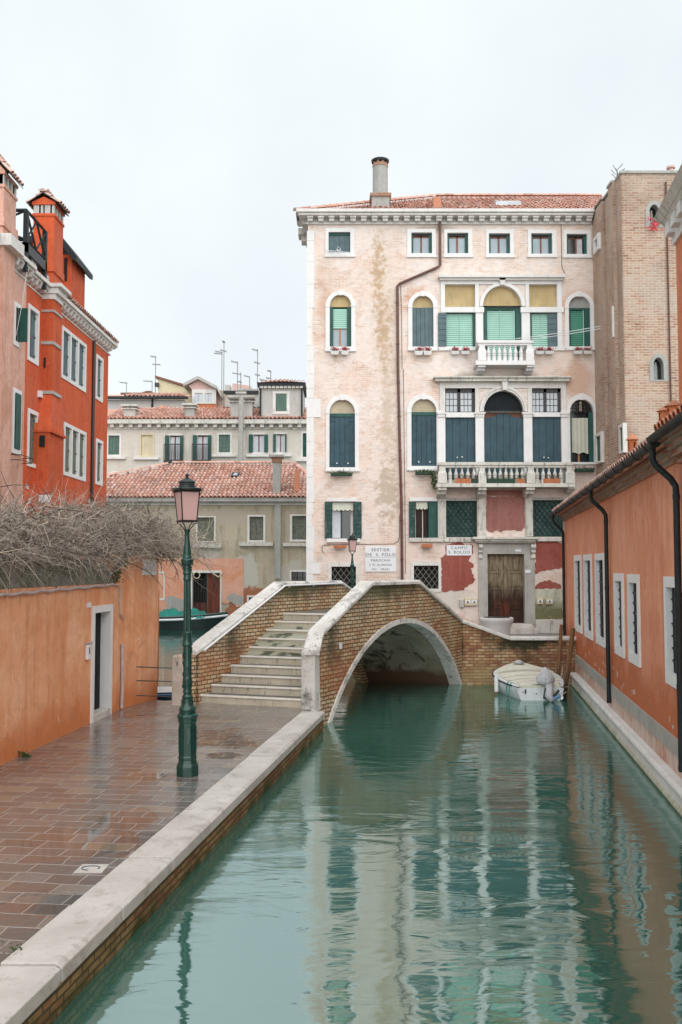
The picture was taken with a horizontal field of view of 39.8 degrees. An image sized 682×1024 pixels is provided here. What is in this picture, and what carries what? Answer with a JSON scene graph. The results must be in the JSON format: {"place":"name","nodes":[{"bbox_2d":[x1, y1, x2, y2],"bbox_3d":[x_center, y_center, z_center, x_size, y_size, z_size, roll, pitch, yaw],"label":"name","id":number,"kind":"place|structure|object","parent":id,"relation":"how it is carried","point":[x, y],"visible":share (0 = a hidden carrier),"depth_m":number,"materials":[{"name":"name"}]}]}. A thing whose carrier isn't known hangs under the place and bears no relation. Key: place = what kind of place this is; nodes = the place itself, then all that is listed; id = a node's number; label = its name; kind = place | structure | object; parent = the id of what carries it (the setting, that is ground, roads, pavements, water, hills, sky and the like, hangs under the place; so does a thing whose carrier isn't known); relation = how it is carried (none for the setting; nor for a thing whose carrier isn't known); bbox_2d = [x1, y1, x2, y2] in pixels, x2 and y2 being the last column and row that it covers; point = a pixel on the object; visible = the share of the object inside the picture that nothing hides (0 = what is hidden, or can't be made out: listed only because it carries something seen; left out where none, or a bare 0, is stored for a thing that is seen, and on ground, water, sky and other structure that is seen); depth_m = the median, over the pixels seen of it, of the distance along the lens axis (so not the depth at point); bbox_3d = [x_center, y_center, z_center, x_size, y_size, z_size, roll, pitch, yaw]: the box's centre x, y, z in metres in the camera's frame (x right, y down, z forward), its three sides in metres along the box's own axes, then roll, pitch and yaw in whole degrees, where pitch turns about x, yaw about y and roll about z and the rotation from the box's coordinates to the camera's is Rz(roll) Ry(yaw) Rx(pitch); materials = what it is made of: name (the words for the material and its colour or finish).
{"place":"outdoors","nodes":[
{"label":"outdoors","id":0,"kind":"place"},
{"bbox_2d":[0,700,310,965],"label":"quay paving","id":1,"kind":"structure","parent":0,"point":[113,790],"depth_m":11.78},
{"bbox_2d":[73,864,108,872],"bbox_3d":[-2.329,3.347,8.787,0.270,0.058,0.245,0,-3,0],"label":"marker stone","id":2,"kind":"object","parent":1,"relation":"on","point":[91,868],"visible":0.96,"depth_m":8.78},
{"bbox_2d":[171,473,202,776],"bbox_3d":[-2.127,1.518,12.893,0.406,4.117,0.406,2,-4,-30],"label":"street lamp","id":3,"kind":"object","parent":1,"relation":"on","point":[186,493],"visible":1,"depth_m":12.83,"materials":[{"name":"green metal"}]},
{"bbox_2d":[223,383,259,408],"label":"grey house","id":4,"kind":"structure","parent":0,"point":[230,390],"depth_m":67.63,"materials":[{"name":"paint"}]},
{"bbox_2d":[0,0,681,406],"label":"sky","id":5,"kind":"structure","parent":0,"point":[180,141],"materials":[{"name":"white"}]},
{"bbox_2d":[51,630,681,1023],"bbox_3d":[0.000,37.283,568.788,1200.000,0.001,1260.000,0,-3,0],"label":"canal water","id":6,"kind":"structure","parent":0,"point":[397,853],"depth_m":9.28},
{"bbox_2d":[108,393,189,408],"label":"building","id":7,"kind":"structure","parent":6,"relation":"on","point":[155,400],"depth_m":69.61,"materials":[{"name":"paint"}]},
{"bbox_2d":[157,686,171,700],"bbox_3d":[-4.291,4.310,21.663,3.219,0.490,1.135,0,-3,0],"label":"blue boat","id":8,"kind":"object","parent":6,"relation":"on","point":[164,691],"visible":0.09,"depth_m":21.32,"materials":[{"name":"paint"}]},
{"bbox_2d":[22,720,322,1023],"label":"quay wall","id":9,"kind":"structure","parent":6,"relation":"in","point":[52,1006],"depth_m":8.44,"materials":[{"name":"brick"}]},
{"bbox_2d":[0,711,324,1023],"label":"quay kerb","id":10,"kind":"structure","parent":9,"relation":"on","point":[61,947],"depth_m":8.20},
{"bbox_2d":[155,375,191,402],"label":"yellow house","id":11,"kind":"structure","parent":6,"relation":"on","point":[164,385],"depth_m":73.70,"materials":[{"name":"paint"}]},
{"bbox_2d":[183,376,224,408],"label":"pink dormer house","id":12,"kind":"structure","parent":11,"relation":"attached to","point":[206,393],"depth_m":72.09,"materials":[{"name":"paint"}]},
{"bbox_2d":[159,612,227,629],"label":"work barge","id":13,"kind":"object","parent":6,"relation":"on","point":[210,621],"visible":0.3,"depth_m":48.31,"materials":[{"name":"black paint"}]},
{"bbox_2d":[159,607,206,618],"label":"tarpaulin","id":14,"kind":"object","parent":13,"relation":"on","point":[172,611],"visible":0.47,"depth_m":48.57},
{"bbox_2d":[106,455,305,615],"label":"beige canal house","id":15,"kind":"structure","parent":6,"relation":"in","point":[262,507],"depth_m":52.03,"materials":[{"name":"paint"}]},
{"bbox_2d":[196,516,215,541],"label":"window","id":16,"kind":"structure","parent":15,"relation":"in","point":[206,522],"depth_m":52.18,"materials":[{"name":"white stone"}]},
{"bbox_2d":[191,570,221,613],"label":"canal doorway","id":17,"kind":"structure","parent":15,"relation":"in","point":[199,599],"depth_m":52.01,"materials":[{"name":"brown stone"}]},
{"bbox_2d":[247,515,264,541],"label":"window","id":18,"kind":"structure","parent":15,"relation":"in","point":[255,523],"depth_m":52.16,"materials":[{"name":"white stone"}]},
{"bbox_2d":[290,514,305,541],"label":"window","id":19,"kind":"structure","parent":15,"relation":"in","point":[297,522],"depth_m":52.18,"materials":[{"name":"white stone"}]},
{"bbox_2d":[290,570,305,580],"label":"window","id":20,"kind":"structure","parent":15,"relation":"in","point":[295,575],"depth_m":52.11,"materials":[{"name":"white stone"}]},
{"bbox_2d":[107,379,306,613],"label":"white house","id":21,"kind":"structure","parent":6,"relation":"on","point":[239,429],"depth_m":62.40,"materials":[{"name":"paint"}]},
{"bbox_2d":[107,434,125,458],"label":"window","id":22,"kind":"structure","parent":21,"relation":"in","point":[113,440],"depth_m":62.43,"materials":[{"name":"white stone"}]},
{"bbox_2d":[133,433,158,459],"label":"window","id":23,"kind":"structure","parent":21,"relation":"in","point":[146,440],"depth_m":62.40,"materials":[{"name":"wood"}]},
{"bbox_2d":[162,434,185,463],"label":"window","id":24,"kind":"structure","parent":21,"relation":"in","point":[174,443],"depth_m":62.30,"materials":[{"name":"wood"}]},
{"bbox_2d":[192,433,211,463],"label":"window","id":25,"kind":"structure","parent":21,"relation":"in","point":[201,444],"depth_m":62.37,"materials":[{"name":"wood"}]},
{"bbox_2d":[220,341,226,406],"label":"roof aerial","id":26,"kind":"object","parent":21,"relation":"on","point":[223,373],"visible":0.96,"depth_m":72.74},
{"bbox_2d":[211,433,236,456],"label":"window","id":27,"kind":"structure","parent":21,"relation":"in","point":[224,440],"depth_m":62.38,"materials":[{"name":"white stone"}]},
{"bbox_2d":[246,433,269,456],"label":"window","id":28,"kind":"structure","parent":21,"relation":"in","point":[258,442],"depth_m":62.30,"materials":[{"name":"white stone"}]},
{"bbox_2d":[270,432,290,456],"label":"window","id":29,"kind":"structure","parent":21,"relation":"in","point":[279,438],"depth_m":62.38,"materials":[{"name":"white stone"}]},
{"bbox_2d":[296,431,306,460],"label":"window","id":30,"kind":"structure","parent":21,"relation":"in","point":[303,433],"depth_m":62.40,"materials":[{"name":"white stone"}]},
{"bbox_2d":[171,580,462,723],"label":"brick bridge","id":31,"kind":"structure","parent":6,"relation":"in","point":[312,645],"depth_m":21.08,"materials":[{"name":"brown brick"}]},
{"bbox_2d":[136,666,171,696],"bbox_3d":[-3.832,3.485,19.301,0.724,0.636,0.022,0,-3,-4],"label":"iron railing","id":32,"kind":"object","parent":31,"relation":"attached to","point":[153,681],"visible":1,"depth_m":19.30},
{"bbox_2d":[293,157,602,632],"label":"palace","id":33,"kind":"structure","parent":6,"relation":"in","point":[486,279],"depth_m":35.34,"materials":[{"name":"paint"}]},
{"bbox_2d":[324,228,354,256],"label":"window","id":34,"kind":"structure","parent":33,"relation":"in","point":[343,238],"depth_m":35.67,"materials":[{"name":"stone"}]},
{"bbox_2d":[325,290,355,351],"bbox_3d":[-0.015,-7.197,35.567,1.180,2.335,0.295,0,-3,0],"label":"window","id":35,"kind":"structure","parent":33,"relation":"in","point":[338,338],"depth_m":35.55,"materials":[{"name":"stone"}]},
{"bbox_2d":[329,469,352,475],"bbox_3d":[0.024,-1.478,34.941,1.013,0.288,0.278,0,-3,0],"label":"window planter","id":36,"kind":"object","parent":33,"relation":"attached to","point":[342,473],"visible":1,"depth_m":34.88,"materials":[{"name":"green plant"}]},
{"bbox_2d":[325,394,359,471],"bbox_3d":[0.061,-2.958,35.313,1.290,2.912,0.295,0,-3,0],"label":"window","id":37,"kind":"structure","parent":33,"relation":"in","point":[342,411],"depth_m":35.28,"materials":[{"name":"wood"}]},
{"bbox_2d":[325,498,361,541],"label":"window","id":38,"kind":"structure","parent":33,"relation":"in","point":[340,519],"depth_m":35.10,"materials":[{"name":"wood"}]},
{"bbox_2d":[328,562,358,586],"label":"window","id":39,"kind":"structure","parent":33,"relation":"in","point":[341,571],"depth_m":34.98,"materials":[{"name":"white stone"}]},
{"bbox_2d":[365,546,395,571],"bbox_3d":[1.469,1.740,34.941,1.143,0.946,0.036,0,-3,0],"label":"street sign","id":40,"kind":"object","parent":33,"relation":"attached to","point":[380,558],"visible":1,"depth_m":34.93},
{"bbox_2d":[414,346,424,355],"bbox_3d":[2.932,-6.050,35.225,0.478,0.344,0.245,0,-3,0],"label":"flower box","id":41,"kind":"object","parent":33,"relation":"attached to","point":[417,352],"visible":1,"depth_m":35.19,"materials":[{"name":"stone"}]},
{"bbox_2d":[406,229,436,257],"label":"window","id":42,"kind":"structure","parent":33,"relation":"in","point":[421,243],"depth_m":35.67,"materials":[{"name":"stone"}]},
{"bbox_2d":[408,291,438,350],"bbox_3d":[3.093,-7.202,35.568,1.165,2.286,0.295,0,-3,0],"label":"window","id":43,"kind":"structure","parent":33,"relation":"in","point":[422,306],"depth_m":35.54,"materials":[{"name":"stone"}]},
{"bbox_2d":[409,497,437,537],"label":"window","id":44,"kind":"structure","parent":33,"relation":"in","point":[422,512],"depth_m":35.09,"materials":[{"name":"wood"}]},
{"bbox_2d":[407,394,440,470],"bbox_3d":[3.102,-2.986,35.315,1.295,2.903,0.295,0,-3,0],"label":"window","id":45,"kind":"structure","parent":33,"relation":"in","point":[422,418],"depth_m":35.29,"materials":[{"name":"wood"}]},
{"bbox_2d":[410,561,440,591],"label":"window","id":46,"kind":"structure","parent":33,"relation":"in","point":[428,572],"depth_m":34.98,"materials":[{"name":"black stone"}]},
{"bbox_2d":[414,469,437,488],"bbox_3d":[3.055,-1.216,34.912,1.160,0.811,0.359,0,-3,0],"label":"window planter","id":47,"kind":"object","parent":33,"relation":"attached to","point":[428,472],"visible":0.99,"depth_m":34.88,"materials":[{"name":"green plant"}]},
{"bbox_2d":[443,229,472,257],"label":"window","id":48,"kind":"structure","parent":33,"relation":"in","point":[457,242],"depth_m":35.74,"materials":[{"name":"stone"}]},
{"bbox_2d":[447,545,471,554],"bbox_3d":[4.390,1.422,34.952,0.935,0.384,0.024,0,-3,0],"label":"street sign","id":49,"kind":"object","parent":33,"relation":"attached to","point":[459,549],"visible":1,"depth_m":34.95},
{"bbox_2d":[446,501,476,536],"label":"lattice window","id":50,"kind":"structure","parent":33,"relation":"in","point":[461,520],"depth_m":35.16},
{"bbox_2d":[453,474,470,482],"bbox_3d":[4.441,-1.249,34.386,0.860,0.412,0.305,0,-3,0],"label":"planter","id":51,"kind":"object","parent":33,"relation":"on","point":[461,480],"visible":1,"depth_m":34.29,"materials":[{"name":"ceramic"}]},
{"bbox_2d":[464,598,476,605],"bbox_3d":[4.804,3.329,34.796,0.479,0.263,0.114,0,-3,0],"label":"meter box","id":52,"kind":"object","parent":33,"relation":"attached to","point":[470,601],"visible":1,"depth_m":34.76,"materials":[{"name":"white paint"}]},
{"bbox_2d":[485,229,514,257],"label":"window","id":53,"kind":"structure","parent":33,"relation":"in","point":[499,242],"depth_m":35.70,"materials":[{"name":"stone"}]},
{"bbox_2d":[486,473,514,482],"bbox_3d":[5.819,-1.234,34.357,1.690,0.380,0.341,0,-3,0],"label":"planter","id":54,"kind":"object","parent":33,"relation":"on","point":[496,480],"visible":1,"depth_m":34.29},
{"bbox_2d":[438,274,564,359],"bbox_3d":[6.047,-7.306,35.471,4.764,3.209,0.460,0,-3,0],"label":"three light window","id":55,"kind":"structure","parent":33,"relation":"in","point":[459,292],"depth_m":35.53,"materials":[{"name":"white stone"}]},
{"bbox_2d":[433,376,571,479],"bbox_3d":[6.030,-3.122,35.170,5.162,3.852,0.560,0,-3,0],"label":"three light window","id":56,"kind":"structure","parent":33,"relation":"in","point":[503,430],"depth_m":35.28,"materials":[{"name":"wood"}]},
{"bbox_2d":[527,230,557,257],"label":"window","id":57,"kind":"structure","parent":33,"relation":"in","point":[541,243],"depth_m":35.74,"materials":[{"name":"stone"}]},
{"bbox_2d":[533,500,562,536],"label":"lattice window","id":58,"kind":"structure","parent":33,"relation":"in","point":[543,526],"depth_m":35.16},
{"bbox_2d":[544,346,555,354],"bbox_3d":[7.830,-6.075,35.217,0.460,0.327,0.270,0,-3,0],"label":"flower box","id":59,"kind":"object","parent":33,"relation":"attached to","point":[550,352],"visible":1,"depth_m":35.20,"materials":[{"name":"stone"}]},
{"bbox_2d":[543,474,560,482],"bbox_3d":[7.744,-1.244,34.393,0.754,0.403,0.306,0,-3,0],"label":"planter","id":60,"kind":"object","parent":33,"relation":"on","point":[551,480],"visible":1,"depth_m":34.29,"materials":[{"name":"ceramic"}]},
{"bbox_2d":[515,326,599,339],"bbox_3d":[7.878,-6.497,34.269,3.061,0.249,0.063,-1,-4,23],"label":"clothes line","id":61,"kind":"object","parent":33,"relation":"on","point":[559,335],"visible":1,"depth_m":34.22,"materials":[{"name":"fabric"}]},
{"bbox_2d":[563,230,591,257],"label":"window","id":62,"kind":"structure","parent":33,"relation":"in","point":[576,243],"depth_m":35.74,"materials":[{"name":"stone"}]},
{"bbox_2d":[565,291,594,349],"bbox_3d":[9.009,-7.203,35.568,1.160,2.253,0.295,0,-3,0],"label":"window","id":63,"kind":"structure","parent":33,"relation":"in","point":[579,300],"depth_m":35.55,"materials":[{"name":"stone"}]},
{"bbox_2d":[566,393,595,463],"bbox_3d":[9.019,-3.109,35.352,1.174,2.683,0.355,0,-3,0],"label":"window","id":64,"kind":"structure","parent":33,"relation":"in","point":[581,408],"depth_m":35.35,"materials":[{"name":"stone"}]},
{"bbox_2d":[574,466,597,471],"bbox_3d":[9.073,-1.614,34.986,1.056,0.273,0.304,0,-3,0],"label":"window planter","id":65,"kind":"object","parent":33,"relation":"attached to","point":[585,469],"visible":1,"depth_m":34.89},
{"bbox_2d":[460,620,575,683],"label":"embankment wall","id":66,"kind":"structure","parent":6,"relation":"in","point":[485,654],"depth_m":25.68,"materials":[{"name":"brick"}]},
{"bbox_2d":[492,660,564,699],"bbox_3d":[4.738,4.294,23.956,1.809,0.837,2.941,0,-3,0],"label":"motor skiff","id":67,"kind":"object","parent":6,"relation":"on","point":[520,675],"visible":0.86,"depth_m":23.29,"materials":[{"name":"plastic"}]},
{"bbox_2d":[536,667,562,701],"bbox_3d":[5.009,4.102,22.342,0.402,0.813,0.738,3,-4,-39],"label":"outboard motor","id":68,"kind":"object","parent":67,"relation":"attached to","point":[545,677],"visible":1,"depth_m":22.36,"materials":[{"name":"plastic"}]},
{"bbox_2d":[556,625,562,674],"bbox_3d":[5.615,4.373,24.382,0.318,2.897,0.095,0,-3,0],"label":"mooring pole","id":69,"kind":"object","parent":6,"relation":"in","point":[559,648],"visible":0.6,"depth_m":24.40,"materials":[{"name":"brown wood"}]},
{"bbox_2d":[563,628,575,696],"bbox_3d":[5.523,4.311,23.183,0.545,2.888,0.122,0,-3,0],"label":"mooring pole","id":70,"kind":"object","parent":6,"relation":"in","point":[569,657],"visible":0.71,"depth_m":23.18,"materials":[{"name":"brown wood"}]},
{"bbox_2d":[549,439,681,816],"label":"salmon house","id":71,"kind":"structure","parent":6,"relation":"on","point":[618,585],"depth_m":16.56,"materials":[{"name":"paint"}]},
{"bbox_2d":[574,555,582,633],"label":"window","id":72,"kind":"structure","parent":71,"relation":"in","point":[577,558],"depth_m":25.42,"materials":[{"name":"stone"}]},
{"bbox_2d":[583,554,592,639],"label":"window","id":73,"kind":"structure","parent":71,"relation":"in","point":[587,558],"depth_m":23.17,"materials":[{"name":"stone"}]},
{"bbox_2d":[594,553,605,647],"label":"window","id":74,"kind":"structure","parent":71,"relation":"in","point":[600,627],"depth_m":20.99,"materials":[{"name":"stone"}]},
{"bbox_2d":[613,573,624,657],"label":"window","id":75,"kind":"structure","parent":71,"relation":"in","point":[618,578],"depth_m":18.19,"materials":[{"name":"stone"}]},
{"bbox_2d":[626,433,638,451],"bbox_3d":[6.231,-1.188,20.107,0.262,1.000,0.262,0,-3,0],"label":"chimney pot","id":76,"kind":"object","parent":71,"relation":"on","point":[632,439],"visible":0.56,"depth_m":20.05,"materials":[{"name":"ceramic"}]},
{"bbox_2d":[627,574,640,667],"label":"window","id":77,"kind":"structure","parent":71,"relation":"in","point":[633,580],"depth_m":16.51,"materials":[{"name":"stone"}]},
{"bbox_2d":[656,407,666,420],"bbox_3d":[4.817,-1.330,14.005,0.235,0.481,0.235,0,-3,0],"label":"chimney pot","id":78,"kind":"object","parent":71,"relation":"on","point":[662,412],"visible":0.36,"depth_m":13.95,"materials":[{"name":"ceramic"}]},
{"bbox_2d":[646,403,681,772],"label":"drainpipe","id":79,"kind":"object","parent":71,"relation":"attached to","point":[668,430],"depth_m":12.34,"materials":[{"name":"metal"}]},
{"bbox_2d":[654,164,681,402],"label":"tall salmon house","id":80,"kind":"structure","parent":71,"relation":"on","point":[668,216],"depth_m":15.52,"materials":[{"name":"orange stone"}]},
{"bbox_2d":[663,576,676,687],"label":"window","id":81,"kind":"structure","parent":71,"relation":"in","point":[668,582],"depth_m":13.39,"materials":[{"name":"stone"}]},
{"bbox_2d":[664,400,679,414],"bbox_3d":[4.740,-1.285,13.401,0.262,0.620,0.262,0,-3,0],"label":"chimney pot","id":82,"kind":"object","parent":71,"relation":"on","point":[671,406],"visible":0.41,"depth_m":13.34,"materials":[{"name":"ceramic"}]},
{"bbox_2d":[510,633,558,635],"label":"campo paving","id":83,"kind":"structure","parent":0,"point":[547,634],"depth_m":33.83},
{"bbox_2d":[347,533,357,588],"bbox_3d":[0.390,2.647,32.500,0.378,3.827,0.378,1,-4,-12],"label":"street lamp","id":84,"kind":"object","parent":83,"relation":"on","point":[352,540],"visible":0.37,"depth_m":32.49,"materials":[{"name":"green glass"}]},
{"bbox_2d":[480,616,513,639],"bbox_3d":[4.870,3.710,29.431,1.058,0.859,1.058,0,-3,0],"label":"stone wellhead","id":85,"kind":"object","parent":83,"relation":"on","point":[500,624],"visible":0.55,"depth_m":29.05,"materials":[{"name":"stone"}]},
{"bbox_2d":[510,623,536,633],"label":"door steps","id":86,"kind":"structure","parent":83,"relation":"on","point":[521,628],"depth_m":34.11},
{"bbox_2d":[592,165,678,474],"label":"brick tower","id":87,"kind":"structure","parent":83,"relation":"on","point":[636,333],"depth_m":32.22,"materials":[{"name":"brown brick"}]},
{"bbox_2d":[593,232,600,254],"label":"window","id":88,"kind":"structure","parent":87,"relation":"in","point":[597,239],"depth_m":34.76,"materials":[{"name":"stone"}]},
{"bbox_2d":[595,431,603,464],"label":"window","id":89,"kind":"structure","parent":87,"relation":"in","point":[599,437],"depth_m":34.50,"materials":[{"name":"white stone"}]},
{"bbox_2d":[618,423,627,453],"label":"window","id":90,"kind":"structure","parent":87,"relation":"in","point":[622,428],"depth_m":31.65,"materials":[{"name":"white stone"}]},
{"bbox_2d":[645,200,663,226],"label":"window","id":91,"kind":"structure","parent":87,"relation":"in","point":[652,208],"depth_m":32.27,"materials":[{"name":"white stone"}]},
{"bbox_2d":[647,213,663,230],"bbox_3d":[10.724,-9.852,32.145,0.598,0.743,0.285,0,-3,0],"label":"red cloth","id":92,"kind":"object","parent":87,"relation":"hanging from","point":[655,224],"visible":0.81,"depth_m":32.14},
{"bbox_2d":[649,353,668,380],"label":"window","id":93,"kind":"structure","parent":87,"relation":"in","point":[658,366],"depth_m":31.95,"materials":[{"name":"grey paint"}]},
{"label":"garden ground","id":94,"kind":"structure","parent":0,"visible":0},
{"bbox_2d":[0,154,36,547],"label":"pink house","id":95,"kind":"structure","parent":94,"relation":"on","point":[13,260],"depth_m":25.07,"materials":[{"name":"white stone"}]},
{"bbox_2d":[11,387,21,453],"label":"window","id":96,"kind":"structure","parent":95,"relation":"in","point":[16,394],"depth_m":26.19,"materials":[{"name":"wood"}]},
{"bbox_2d":[13,301,27,347],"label":"window","id":97,"kind":"structure","parent":95,"relation":"in","point":[22,331],"depth_m":26.40,"materials":[{"name":"wood"}]},
{"bbox_2d":[16,188,118,560],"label":"orange red house","id":98,"kind":"structure","parent":94,"relation":"on","point":[71,343],"depth_m":29.47,"materials":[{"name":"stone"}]},
{"bbox_2d":[16,208,48,290],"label":"roof terrace","id":99,"kind":"structure","parent":98,"relation":"on","point":[32,254],"depth_m":27.17,"materials":[{"name":"metal"}]},
{"bbox_2d":[27,408,38,467],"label":"window","id":100,"kind":"structure","parent":98,"relation":"in","point":[32,417],"depth_m":27.81,"materials":[{"name":"stone"}]},
{"bbox_2d":[27,303,39,365],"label":"window","id":101,"kind":"structure","parent":98,"relation":"in","point":[33,314],"depth_m":27.99,"materials":[{"name":"stone"}]},
{"bbox_2d":[64,258,66,280],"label":"side window","id":102,"kind":"structure","parent":98,"relation":"in","point":[65,259],"depth_m":31.09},
{"bbox_2d":[61,325,86,392],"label":"window","id":103,"kind":"structure","parent":98,"relation":"in","point":[74,351],"depth_m":31.99,"materials":[{"name":"stone"}]},
{"bbox_2d":[63,422,86,481],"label":"window","id":104,"kind":"structure","parent":98,"relation":"in","point":[74,451],"depth_m":32.09,"materials":[{"name":"stone"}]},
{"bbox_2d":[95,438,102,485],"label":"window","id":105,"kind":"structure","parent":98,"relation":"in","point":[99,444],"depth_m":35.04,"materials":[{"name":"stone"}]},
{"bbox_2d":[95,354,103,402],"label":"window","id":106,"kind":"structure","parent":98,"relation":"in","point":[99,360],"depth_m":35.18,"materials":[{"name":"stone"}]},
{"bbox_2d":[0,555,159,764],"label":"garden wall","id":107,"kind":"structure","parent":94,"relation":"on","point":[73,656],"depth_m":16.11,"materials":[{"name":"paint"}]},
{"bbox_2d":[90,604,112,722],"bbox_3d":[-4.705,2.858,17.667,0.485,2.211,1.132,0,-3,5],"label":"doorway","id":108,"kind":"structure","parent":107,"relation":"in","point":[102,615],"depth_m":18.05,"materials":[{"name":"stone"}]},
{"bbox_2d":[0,470,257,605],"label":"climbing vine","id":109,"kind":"object","parent":107,"relation":"attached to","point":[119,538],"visible":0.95,"depth_m":16.40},
{"bbox_2d":[142,559,156,574],"bbox_3d":[-4.073,1.172,20.026,0.030,0.338,0.600,-1,-4,16],"label":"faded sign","id":110,"kind":"object","parent":107,"relation":"attached to","point":[150,565],"visible":0.8,"depth_m":20.04,"materials":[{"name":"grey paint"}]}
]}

